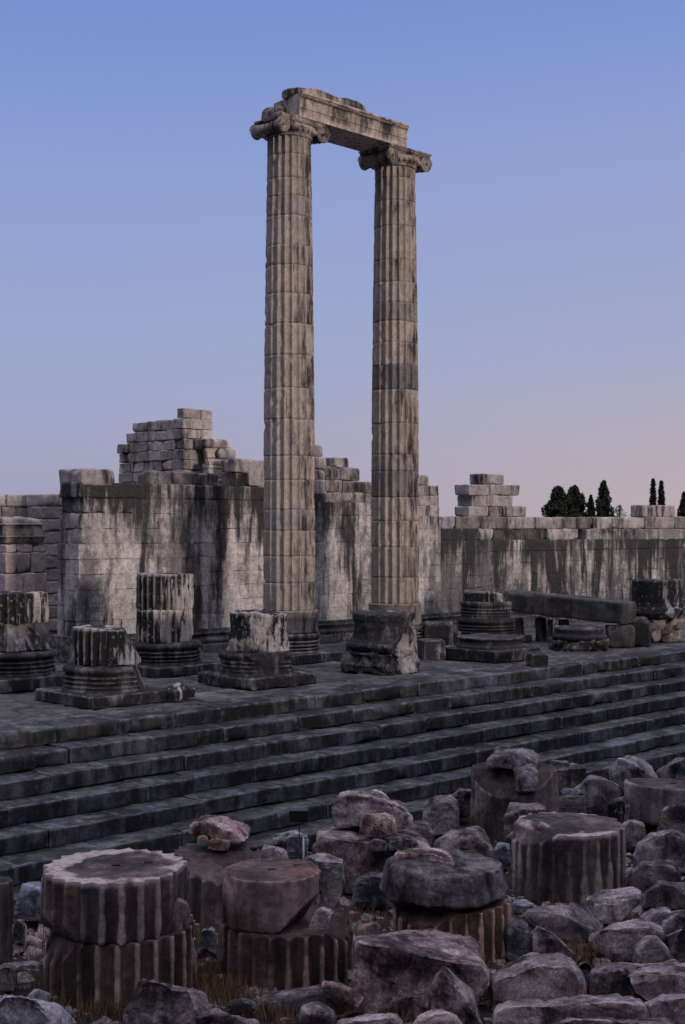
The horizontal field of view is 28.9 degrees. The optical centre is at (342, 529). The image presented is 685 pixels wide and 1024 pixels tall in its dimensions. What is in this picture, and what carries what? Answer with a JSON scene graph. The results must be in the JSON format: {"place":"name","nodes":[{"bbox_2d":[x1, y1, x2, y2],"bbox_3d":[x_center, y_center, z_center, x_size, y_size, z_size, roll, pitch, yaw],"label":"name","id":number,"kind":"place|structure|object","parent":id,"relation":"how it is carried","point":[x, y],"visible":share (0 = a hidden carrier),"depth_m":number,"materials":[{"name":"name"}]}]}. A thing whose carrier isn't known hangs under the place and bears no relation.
{"place":"outdoors","nodes":[
{"label":"outdoors","id":0,"kind":"place"},
{"bbox_2d":[0,616,684,726],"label":"pavement","id":1,"kind":"structure","parent":0,"point":[19,707],"depth_m":39.63,"materials":[{"name":"stone"}]},
{"bbox_2d":[0,516,48,641],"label":"restored pier","id":2,"kind":"structure","parent":1,"relation":"on","point":[23,553],"depth_m":48.18,"materials":[{"name":"stone"}]},
{"bbox_2d":[0,494,53,572],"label":"wall","id":3,"kind":"structure","parent":1,"relation":"on","point":[12,505],"depth_m":52.83,"materials":[{"name":"stone"}]},
{"bbox_2d":[0,623,64,693],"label":"column stump","id":4,"kind":"object","parent":1,"relation":"on","point":[28,654],"visible":0.98,"depth_m":37.34,"materials":[{"name":"stone"}]},
{"bbox_2d":[0,591,48,623],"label":"capping drum","id":5,"kind":"object","parent":4,"relation":"on","point":[20,607],"visible":1,"depth_m":37.42,"materials":[{"name":"stone"}]},
{"bbox_2d":[26,494,62,634],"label":"wall","id":6,"kind":"structure","parent":1,"relation":"on","point":[39,506],"depth_m":52.39,"materials":[{"name":"stone"}]},
{"bbox_2d":[35,625,166,708],"bbox_3d":[-6.215,3.523,34.986,2.672,1.988,2.668,0,0,-45],"label":"column stump","id":7,"kind":"object","parent":1,"relation":"on","point":[100,669],"visible":1,"depth_m":34.19,"materials":[{"name":"stone"}]},
{"bbox_2d":[117,408,212,483],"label":"ruined tower","id":8,"kind":"structure","parent":1,"relation":"on","point":[162,445],"depth_m":52.38,"materials":[{"name":"stone"}]},
{"bbox_2d":[132,573,220,677],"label":"column stump","id":9,"kind":"object","parent":1,"relation":"on","point":[165,644],"visible":0.94,"depth_m":41.13,"materials":[{"name":"stone"}]},
{"bbox_2d":[164,683,194,701],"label":"broken stone","id":10,"kind":"object","parent":1,"relation":"on","point":[176,692],"visible":0.91,"depth_m":34.91,"materials":[{"name":"stone"}]},
{"bbox_2d":[197,609,316,689],"bbox_3d":[-2.427,3.450,38.718,2.812,2.210,2.557,0,0,-45],"label":"column stump","id":11,"kind":"object","parent":1,"relation":"on","point":[255,654],"visible":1,"depth_m":37.89,"materials":[{"name":"stone"}]},
{"bbox_2d":[249,111,342,664],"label":"standing column","id":12,"kind":"structure","parent":1,"relation":"on","point":[289,507],"depth_m":44.98,"materials":[{"name":"stone"}]},
{"bbox_2d":[274,91,408,150],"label":"architrave","id":13,"kind":"object","parent":12,"relation":"on","point":[349,127],"visible":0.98,"depth_m":46.73,"materials":[{"name":"stone"}]},
{"bbox_2d":[282,87,365,110],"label":"frieze block","id":14,"kind":"structure","parent":13,"relation":"on","point":[287,93],"depth_m":45.70,"materials":[{"name":"stone"}]},
{"bbox_2d":[47,482,684,662],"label":"temple wall","id":15,"kind":"structure","parent":1,"relation":"on","point":[115,538],"depth_m":50.12,"materials":[{"name":"stone"}]},
{"bbox_2d":[59,468,114,485],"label":"loose block","id":16,"kind":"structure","parent":15,"relation":"on","point":[94,476],"depth_m":45.37,"materials":[{"name":"stone"}]},
{"bbox_2d":[138,470,192,484],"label":"loose block","id":17,"kind":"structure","parent":15,"relation":"on","point":[166,477],"depth_m":47.51,"materials":[{"name":"stone"}]},
{"bbox_2d":[244,460,263,486],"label":"loose block","id":18,"kind":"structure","parent":15,"relation":"on","point":[254,476],"depth_m":50.98,"materials":[{"name":"stone"}]},
{"bbox_2d":[342,481,370,492],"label":"loose block","id":19,"kind":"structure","parent":15,"relation":"on","point":[356,487],"depth_m":54.66,"materials":[{"name":"stone"}]},
{"bbox_2d":[321,466,359,480],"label":"loose block","id":20,"kind":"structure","parent":19,"relation":"on","point":[343,473],"depth_m":54.26,"materials":[{"name":"stone"}]},
{"bbox_2d":[447,516,507,528],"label":"loose block","id":21,"kind":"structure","parent":15,"relation":"on","point":[474,522],"depth_m":60.29,"materials":[{"name":"stone"}]},
{"bbox_2d":[491,528,544,539],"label":"loose block","id":22,"kind":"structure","parent":15,"relation":"on","point":[513,534],"depth_m":62.31,"materials":[{"name":"stone"}]},
{"bbox_2d":[577,528,620,538],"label":"loose block","id":23,"kind":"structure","parent":15,"relation":"on","point":[597,533],"depth_m":66.37,"materials":[{"name":"stone"}]},
{"bbox_2d":[631,505,674,516],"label":"loose block","id":24,"kind":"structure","parent":15,"relation":"on","point":[653,510],"depth_m":70.00,"materials":[{"name":"stone"}]},
{"bbox_2d":[340,609,420,675],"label":"column stump","id":25,"kind":"object","parent":1,"relation":"on","point":[380,642],"visible":1,"depth_m":41.58,"materials":[{"name":"stone"}]},
{"bbox_2d":[346,142,431,650],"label":"standing column","id":26,"kind":"structure","parent":1,"relation":"on","point":[395,500],"depth_m":48.71,"materials":[{"name":"stone"}]},
{"bbox_2d":[417,638,445,660],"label":"loose block","id":27,"kind":"object","parent":1,"relation":"on","point":[433,649],"depth_m":45.74,"materials":[{"name":"stone"}]},
{"bbox_2d":[423,621,452,645],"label":"loose block","id":28,"kind":"object","parent":1,"relation":"on","point":[442,630],"depth_m":48.75,"materials":[{"name":"stone"}]},
{"bbox_2d":[445,633,539,662],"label":"column base","id":29,"kind":"object","parent":1,"relation":"on","point":[492,648],"visible":0.97,"depth_m":45.24,"materials":[{"name":"stone"}]},
{"bbox_2d":[457,590,531,641],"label":"column stump","id":30,"kind":"object","parent":29,"relation":"on","point":[489,612],"visible":0.88,"depth_m":52.24,"materials":[{"name":"stone"}]},
{"bbox_2d":[547,625,609,651],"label":"column stump","id":31,"kind":"object","parent":1,"relation":"on","point":[579,638],"visible":0.98,"depth_m":49.08,"materials":[{"name":"stone"}]},
{"bbox_2d":[605,624,634,647],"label":"stone prop","id":32,"kind":"object","parent":1,"relation":"on","point":[620,635],"visible":0.92,"depth_m":50.28,"materials":[{"name":"grey stone"}]},
{"bbox_2d":[504,590,635,623],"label":"fallen beam","id":33,"kind":"structure","parent":32,"relation":"on","point":[595,609],"depth_m":51.77,"materials":[{"name":"stone"}]},
{"bbox_2d":[628,616,651,646],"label":"loose block","id":34,"kind":"object","parent":1,"relation":"on","point":[642,625],"depth_m":50.72,"materials":[{"name":"stone"}]},
{"bbox_2d":[631,579,684,642],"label":"column stump","id":35,"kind":"object","parent":1,"relation":"on","point":[660,607],"visible":0.8,"depth_m":52.72,"materials":[{"name":"stone"}]},
{"bbox_2d":[0,768,684,1023],"bbox_3d":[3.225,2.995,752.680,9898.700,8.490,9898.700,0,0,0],"label":"ground","id":36,"kind":"structure","parent":0,"point":[464,824],"depth_m":22.56,"materials":[{"name":"brown soil"}]},
{"bbox_2d":[0,994,72,1023],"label":"fallen stone","id":37,"kind":"object","parent":36,"relation":"on","point":[21,1009],"visible":1,"depth_m":18.39,"materials":[{"name":"stone"}]},
{"bbox_2d":[43,914,196,1011],"bbox_3d":[-3.424,6.615,20.551,2.355,1.106,2.328,0,0,-6],"label":"fallen drum","id":38,"kind":"object","parent":36,"relation":"on","point":[85,972],"visible":0.53,"depth_m":19.64,"materials":[{"name":"stone"}]},
{"bbox_2d":[40,848,187,945],"bbox_3d":[-3.507,5.628,20.540,2.265,0.912,2.288,0,0,-13],"label":"fallen drum","id":39,"kind":"object","parent":38,"relation":"on","point":[120,897],"visible":0.98,"depth_m":19.73,"materials":[{"name":"stone"}]},
{"bbox_2d":[171,897,190,931],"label":"fallen stone","id":40,"kind":"object","parent":38,"relation":"on","point":[181,911],"visible":0.81,"depth_m":20.12,"materials":[{"name":"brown stone"}]},
{"bbox_2d":[123,978,209,1023],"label":"fallen stone","id":41,"kind":"object","parent":36,"relation":"on","point":[153,1001],"visible":0.89,"depth_m":18.58,"materials":[{"name":"stone"}]},
{"bbox_2d":[195,1008,259,1023],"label":"fallen stone","id":42,"kind":"object","parent":36,"relation":"on","point":[215,1016],"visible":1,"depth_m":18.00,"materials":[{"name":"stone"}]},
{"bbox_2d":[219,901,353,991],"bbox_3d":[-0.887,6.695,21.350,2.207,0.944,2.200,0,0,-17],"label":"fallen drum","id":43,"kind":"object","parent":36,"relation":"on","point":[298,954],"visible":0.54,"depth_m":20.50,"materials":[{"name":"stone"}]},
{"bbox_2d":[222,858,320,933],"bbox_3d":[-1.143,5.835,21.253,1.584,0.838,1.592,0,0,-29],"label":"fallen drum","id":44,"kind":"object","parent":43,"relation":"on","point":[272,895],"visible":1,"depth_m":20.65,"materials":[{"name":"stone"}]},
{"bbox_2d":[308,906,333,929],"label":"fallen stone","id":45,"kind":"object","parent":43,"relation":"on","point":[321,918],"visible":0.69,"depth_m":20.74,"materials":[{"name":"stone"}]},
{"bbox_2d":[307,853,344,907],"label":"fallen stone","id":46,"kind":"object","parent":43,"relation":"on","point":[331,880],"visible":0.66,"depth_m":21.97,"materials":[{"name":"stone"}]},
{"bbox_2d":[259,984,327,1015],"bbox_3d":[-0.681,6.917,19.574,1.092,0.442,0.653,0,0,0],"label":"fallen stone","id":47,"kind":"object","parent":36,"relation":"on","point":[303,996],"visible":0.67,"depth_m":19.29,"materials":[{"name":"stone"}]},
{"bbox_2d":[299,1001,334,1023],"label":"fallen stone","id":48,"kind":"object","parent":36,"relation":"on","point":[316,1012],"visible":1,"depth_m":18.39,"materials":[{"name":"stone"}]},
{"bbox_2d":[0,647,684,905],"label":"temple steps","id":49,"kind":"structure","parent":36,"relation":"on","point":[162,778],"depth_m":33.20,"materials":[{"name":"stone"}]},
{"bbox_2d":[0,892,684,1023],"bbox_3d":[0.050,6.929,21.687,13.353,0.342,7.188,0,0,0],"label":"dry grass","id":50,"kind":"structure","parent":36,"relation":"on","point":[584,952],"depth_m":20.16,"materials":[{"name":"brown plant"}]},
{"bbox_2d":[0,827,684,1023],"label":"rubble","id":51,"kind":"object","parent":36,"relation":"on","point":[638,908],"visible":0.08,"depth_m":22.07,"materials":[{"name":"stone"}]},
{"bbox_2d":[0,876,13,964],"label":"fallen drum","id":52,"kind":"object","parent":51,"relation":"on","point":[6,913],"visible":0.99,"depth_m":21.62,"materials":[{"name":"stone"}]},
{"bbox_2d":[13,881,40,921],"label":"fallen stone","id":53,"kind":"object","parent":51,"relation":"on","point":[27,906],"visible":0.69,"depth_m":23.57,"materials":[{"name":"stone"}]},
{"bbox_2d":[171,839,260,924],"bbox_3d":[-2.114,6.550,24.602,2.135,1.233,2.136,0,0,-23],"label":"fallen drum","id":54,"kind":"object","parent":51,"relation":"on","point":[207,866],"visible":0.3,"depth_m":23.90,"materials":[{"name":"stone"}]},
{"bbox_2d":[208,838,229,850],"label":"fallen stone","id":55,"kind":"object","parent":54,"relation":"on","point":[219,844],"visible":1,"depth_m":24.36,"materials":[{"name":"stone"}]},
{"bbox_2d":[188,815,250,843],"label":"fallen stone","id":56,"kind":"object","parent":55,"relation":"on","point":[227,828],"visible":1,"depth_m":24.64,"materials":[{"name":"stone"}]},
{"bbox_2d":[224,998,257,1019],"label":"fallen stone","id":57,"kind":"object","parent":51,"relation":"on","point":[238,1007],"visible":0.73,"depth_m":18.84,"materials":[{"name":"stone"}]},
{"bbox_2d":[271,830,308,858],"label":"fallen stone","id":58,"kind":"object","parent":51,"relation":"on","point":[289,844],"visible":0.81,"depth_m":28.43,"materials":[{"name":"stone"}]},
{"bbox_2d":[312,826,429,893],"bbox_3d":[0.600,6.474,26.426,2.397,1.135,1.773,0,0,0],"label":"fallen stone","id":59,"kind":"object","parent":51,"relation":"on","point":[349,846],"visible":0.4,"depth_m":25.64,"materials":[{"name":"stone"}]},
{"bbox_2d":[331,789,412,828],"bbox_3d":[0.589,5.608,26.758,1.622,0.752,0.984,0,0,0],"label":"fallen stone","id":60,"kind":"object","parent":59,"relation":"on","point":[349,808],"visible":0.84,"depth_m":26.33,"materials":[{"name":"stone"}]},
{"bbox_2d":[359,812,396,838],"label":"fallen stone","id":61,"kind":"object","parent":59,"relation":"on","point":[377,825],"visible":1,"depth_m":25.77,"materials":[{"name":"stone"}]},
{"bbox_2d":[422,795,459,834],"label":"fallen stone","id":62,"kind":"object","parent":51,"relation":"on","point":[441,814],"visible":0.81,"depth_m":30.30,"materials":[{"name":"stone"}]},
{"bbox_2d":[434,826,493,858],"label":"fallen stone","id":63,"kind":"object","parent":51,"relation":"on","point":[475,838],"visible":0.65,"depth_m":27.58,"materials":[{"name":"stone"}]},
{"bbox_2d":[505,917,529,960],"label":"fallen stone","id":64,"kind":"object","parent":51,"relation":"on","point":[517,938],"visible":0.91,"depth_m":21.71,"materials":[{"name":"stone"}]},
{"bbox_2d":[530,926,581,961],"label":"fallen stone","id":65,"kind":"object","parent":51,"relation":"on","point":[544,941],"visible":0.74,"depth_m":21.57,"materials":[{"name":"stone"}]},
{"bbox_2d":[520,903,603,943],"bbox_3d":[3.806,6.728,22.885,1.537,0.594,0.970,0,0,0],"label":"fallen stone","id":66,"kind":"object","parent":51,"relation":"on","point":[582,921],"visible":0.82,"depth_m":22.45,"materials":[{"name":"stone"}]},
{"bbox_2d":[588,962,634,996],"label":"fallen stone","id":67,"kind":"object","parent":51,"relation":"on","point":[610,978],"visible":0.7,"depth_m":19.82,"materials":[{"name":"stone"}]},
{"bbox_2d":[585,887,643,923],"bbox_3d":[4.917,6.694,23.786,1.117,0.564,0.970,0,0,0],"label":"fallen stone","id":68,"kind":"object","parent":51,"relation":"on","point":[608,906],"visible":0.89,"depth_m":23.39,"materials":[{"name":"stone"}]},
{"bbox_2d":[630,935,673,962],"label":"fallen stone","id":69,"kind":"object","parent":51,"relation":"on","point":[650,948],"visible":0.75,"depth_m":21.32,"materials":[{"name":"stone"}]},
{"bbox_2d":[625,859,681,893],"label":"fallen stone","id":70,"kind":"object","parent":51,"relation":"on","point":[644,876],"visible":0.65,"depth_m":25.50,"materials":[{"name":"stone"}]},
{"bbox_2d":[627,963,684,1000],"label":"fallen stone","id":71,"kind":"object","parent":51,"relation":"on","point":[648,983],"visible":0.91,"depth_m":19.44,"materials":[{"name":"stone"}]},
{"bbox_2d":[641,880,684,908],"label":"fallen stone","id":72,"kind":"object","parent":51,"relation":"on","point":[661,893],"visible":0.88,"depth_m":24.59,"materials":[{"name":"stone"}]},
{"bbox_2d":[643,992,684,1023],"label":"fallen stone","id":73,"kind":"object","parent":51,"relation":"on","point":[670,1007],"visible":0.78,"depth_m":18.60,"materials":[{"name":"stone"}]},
{"bbox_2d":[651,804,684,833],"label":"fallen stone","id":74,"kind":"object","parent":51,"relation":"on","point":[672,817],"visible":0.41,"depth_m":29.48,"materials":[{"name":"stone"}]},
{"bbox_2d":[665,927,684,962],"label":"fallen stone","id":75,"kind":"object","parent":51,"relation":"on","point":[675,942],"visible":0.85,"depth_m":21.43,"materials":[{"name":"stone"}]},
{"bbox_2d":[321,981,363,1016],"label":"fallen stone","id":76,"kind":"object","parent":36,"relation":"on","point":[339,997],"visible":0.99,"depth_m":18.98,"materials":[{"name":"stone"}]},
{"bbox_2d":[336,1013,402,1023],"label":"fallen stone","id":77,"kind":"object","parent":36,"relation":"on","point":[382,1018],"visible":1,"depth_m":18.16,"materials":[{"name":"stone"}]},
{"bbox_2d":[352,871,391,907],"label":"fallen stone","id":78,"kind":"object","parent":36,"relation":"on","point":[367,890],"visible":0.76,"depth_m":24.59,"materials":[{"name":"stone"}]},
{"bbox_2d":[385,992,430,1021],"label":"fallen stone","id":79,"kind":"object","parent":36,"relation":"on","point":[421,1002],"visible":0.66,"depth_m":19.13,"materials":[{"name":"stone"}]},
{"bbox_2d":[352,928,489,1013],"bbox_3d":[1.173,6.651,20.146,2.079,1.236,1.559,0,0,0],"label":"fallen stone","id":80,"kind":"object","parent":36,"relation":"on","point":[410,962],"visible":0.81,"depth_m":19.44,"materials":[{"name":"stone"}]},
{"bbox_2d":[413,1008,462,1023],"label":"fallen stone","id":81,"kind":"object","parent":36,"relation":"on","point":[437,1016],"visible":0.97,"depth_m":17.89,"materials":[{"name":"stone"}]},
{"bbox_2d":[393,895,510,962],"bbox_3d":[1.851,6.687,22.494,2.037,0.947,2.038,0,0,-9],"label":"fallen drum","id":82,"kind":"object","parent":36,"relation":"on","point":[485,927],"visible":0.31,"depth_m":21.75,"materials":[{"name":"stone"}]},
{"bbox_2d":[379,846,508,910],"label":"fallen slab","id":83,"kind":"structure","parent":82,"relation":"on","point":[469,879],"depth_m":21.80,"materials":[{"name":"stone"}]},
{"bbox_2d":[391,847,454,865],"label":"fallen stone","id":84,"kind":"object","parent":83,"relation":"on","point":[430,854],"visible":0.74,"depth_m":22.48,"materials":[{"name":"stone"}]},
{"bbox_2d":[431,966,485,1023],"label":"fallen stone","id":85,"kind":"object","parent":36,"relation":"on","point":[452,992],"visible":0.88,"depth_m":18.11,"materials":[{"name":"stone"}]},
{"bbox_2d":[470,762,558,841],"bbox_3d":[3.993,6.353,30.998,2.070,1.629,2.049,0,0,-20],"label":"fallen drum","id":86,"kind":"object","parent":36,"relation":"on","point":[494,793],"visible":0.57,"depth_m":30.35,"materials":[{"name":"stone"}]},
{"bbox_2d":[485,748,538,769],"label":"fallen stone","id":87,"kind":"object","parent":86,"relation":"on","point":[511,758],"visible":0.93,"depth_m":30.58,"materials":[{"name":"stone"}]},
{"bbox_2d":[513,764,538,792],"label":"fallen stone","id":88,"kind":"object","parent":86,"relation":"on","point":[526,777],"visible":1,"depth_m":29.93,"materials":[{"name":"stone"}]},
{"bbox_2d":[503,802,544,850],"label":"fallen stone","id":89,"kind":"object","parent":36,"relation":"on","point":[514,811],"visible":0.35,"depth_m":28.69,"materials":[{"name":"stone"}]},
{"bbox_2d":[489,952,586,1008],"bbox_3d":[2.908,6.720,19.863,1.460,0.694,0.944,0,0,0],"label":"fallen stone","id":90,"kind":"object","parent":36,"relation":"on","point":[532,975],"visible":0.81,"depth_m":19.46,"materials":[{"name":"stone"}]},
{"bbox_2d":[541,485,574,516],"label":"evergreen tree","id":91,"kind":"object","parent":36,"relation":"on","point":[557,504],"visible":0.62,"depth_m":174.28,"materials":[{"name":"green plant"}]},
{"bbox_2d":[510,812,625,904],"bbox_3d":[4.423,6.458,26.097,2.243,1.420,2.257,0,0,-20],"label":"fallen drum","id":92,"kind":"object","parent":36,"relation":"on","point":[581,857],"visible":0.87,"depth_m":25.25,"materials":[{"name":"stone"}]},
{"bbox_2d":[493,993,649,1023],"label":"fallen stone","id":93,"kind":"object","parent":36,"relation":"on","point":[553,1011],"visible":0.86,"depth_m":18.48,"materials":[{"name":"stone"}]},
{"bbox_2d":[557,763,586,795],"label":"fallen stone","id":94,"kind":"object","parent":36,"relation":"on","point":[572,775],"visible":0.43,"depth_m":34.91,"materials":[{"name":"stone"}]},
{"bbox_2d":[559,793,586,813],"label":"fallen stone","id":95,"kind":"object","parent":36,"relation":"on","point":[572,803],"visible":0.46,"depth_m":31.68,"materials":[{"name":"stone"}]},
{"bbox_2d":[566,484,588,516],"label":"evergreen tree","id":96,"kind":"object","parent":36,"relation":"on","point":[578,503],"visible":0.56,"depth_m":175.26,"materials":[{"name":"green plant"}]},
{"bbox_2d":[574,775,623,815],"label":"fallen stone","id":97,"kind":"object","parent":36,"relation":"on","point":[601,793],"visible":0.42,"depth_m":32.04,"materials":[{"name":"stone"}]},
{"bbox_2d":[594,480,615,516],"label":"cypress tree","id":98,"kind":"object","parent":36,"relation":"on","point":[603,500],"visible":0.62,"depth_m":173.51,"materials":[{"name":"green plant"}]},
{"bbox_2d":[554,1016,673,1023],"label":"fallen stone","id":99,"kind":"object","parent":36,"relation":"on","point":[603,1020],"visible":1,"depth_m":18.05,"materials":[{"name":"stone"}]},
{"bbox_2d":[589,919,663,961],"bbox_3d":[4.748,6.811,22.154,1.275,0.642,0.873,0,0,0],"label":"fallen stone","id":100,"kind":"object","parent":36,"relation":"on","point":[623,937],"visible":0.78,"depth_m":21.76,"materials":[{"name":"stone"}]},
{"bbox_2d":[605,796,651,835],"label":"fallen stone","id":101,"kind":"object","parent":36,"relation":"on","point":[618,808],"visible":0.41,"depth_m":30.32,"materials":[{"name":"stone"}]},
{"bbox_2d":[608,755,657,789],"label":"fallen stone","id":102,"kind":"object","parent":36,"relation":"on","point":[622,770],"visible":0.62,"depth_m":35.31,"materials":[{"name":"stone"}]},
{"bbox_2d":[622,819,645,845],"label":"fallen stone","id":103,"kind":"object","parent":36,"relation":"on","point":[635,831],"visible":0.66,"depth_m":29.27,"materials":[{"name":"stone"}]},
{"bbox_2d":[624,778,684,825],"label":"fallen drum","id":104,"kind":"object","parent":36,"relation":"on","point":[648,799],"visible":0.75,"depth_m":29.92,"materials":[{"name":"stone"}]},
{"bbox_2d":[633,829,684,872],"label":"fallen stone","id":105,"kind":"object","parent":36,"relation":"on","point":[664,845],"visible":0.88,"depth_m":27.29,"materials":[{"name":"stone"}]},
{"bbox_2d":[656,757,684,779],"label":"fallen stone","id":106,"kind":"object","parent":36,"relation":"on","point":[674,768],"visible":0.56,"depth_m":35.55,"materials":[{"name":"stone"}]},
{"bbox_2d":[659,910,684,941],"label":"fallen stone","id":107,"kind":"object","parent":36,"relation":"on","point":[675,920],"visible":0.5,"depth_m":22.46,"materials":[{"name":"stone"}]},
{"bbox_2d":[0,0,684,516],"label":"sky","id":108,"kind":"structure","parent":0,"point":[550,204],"materials":[{"name":"blue"}]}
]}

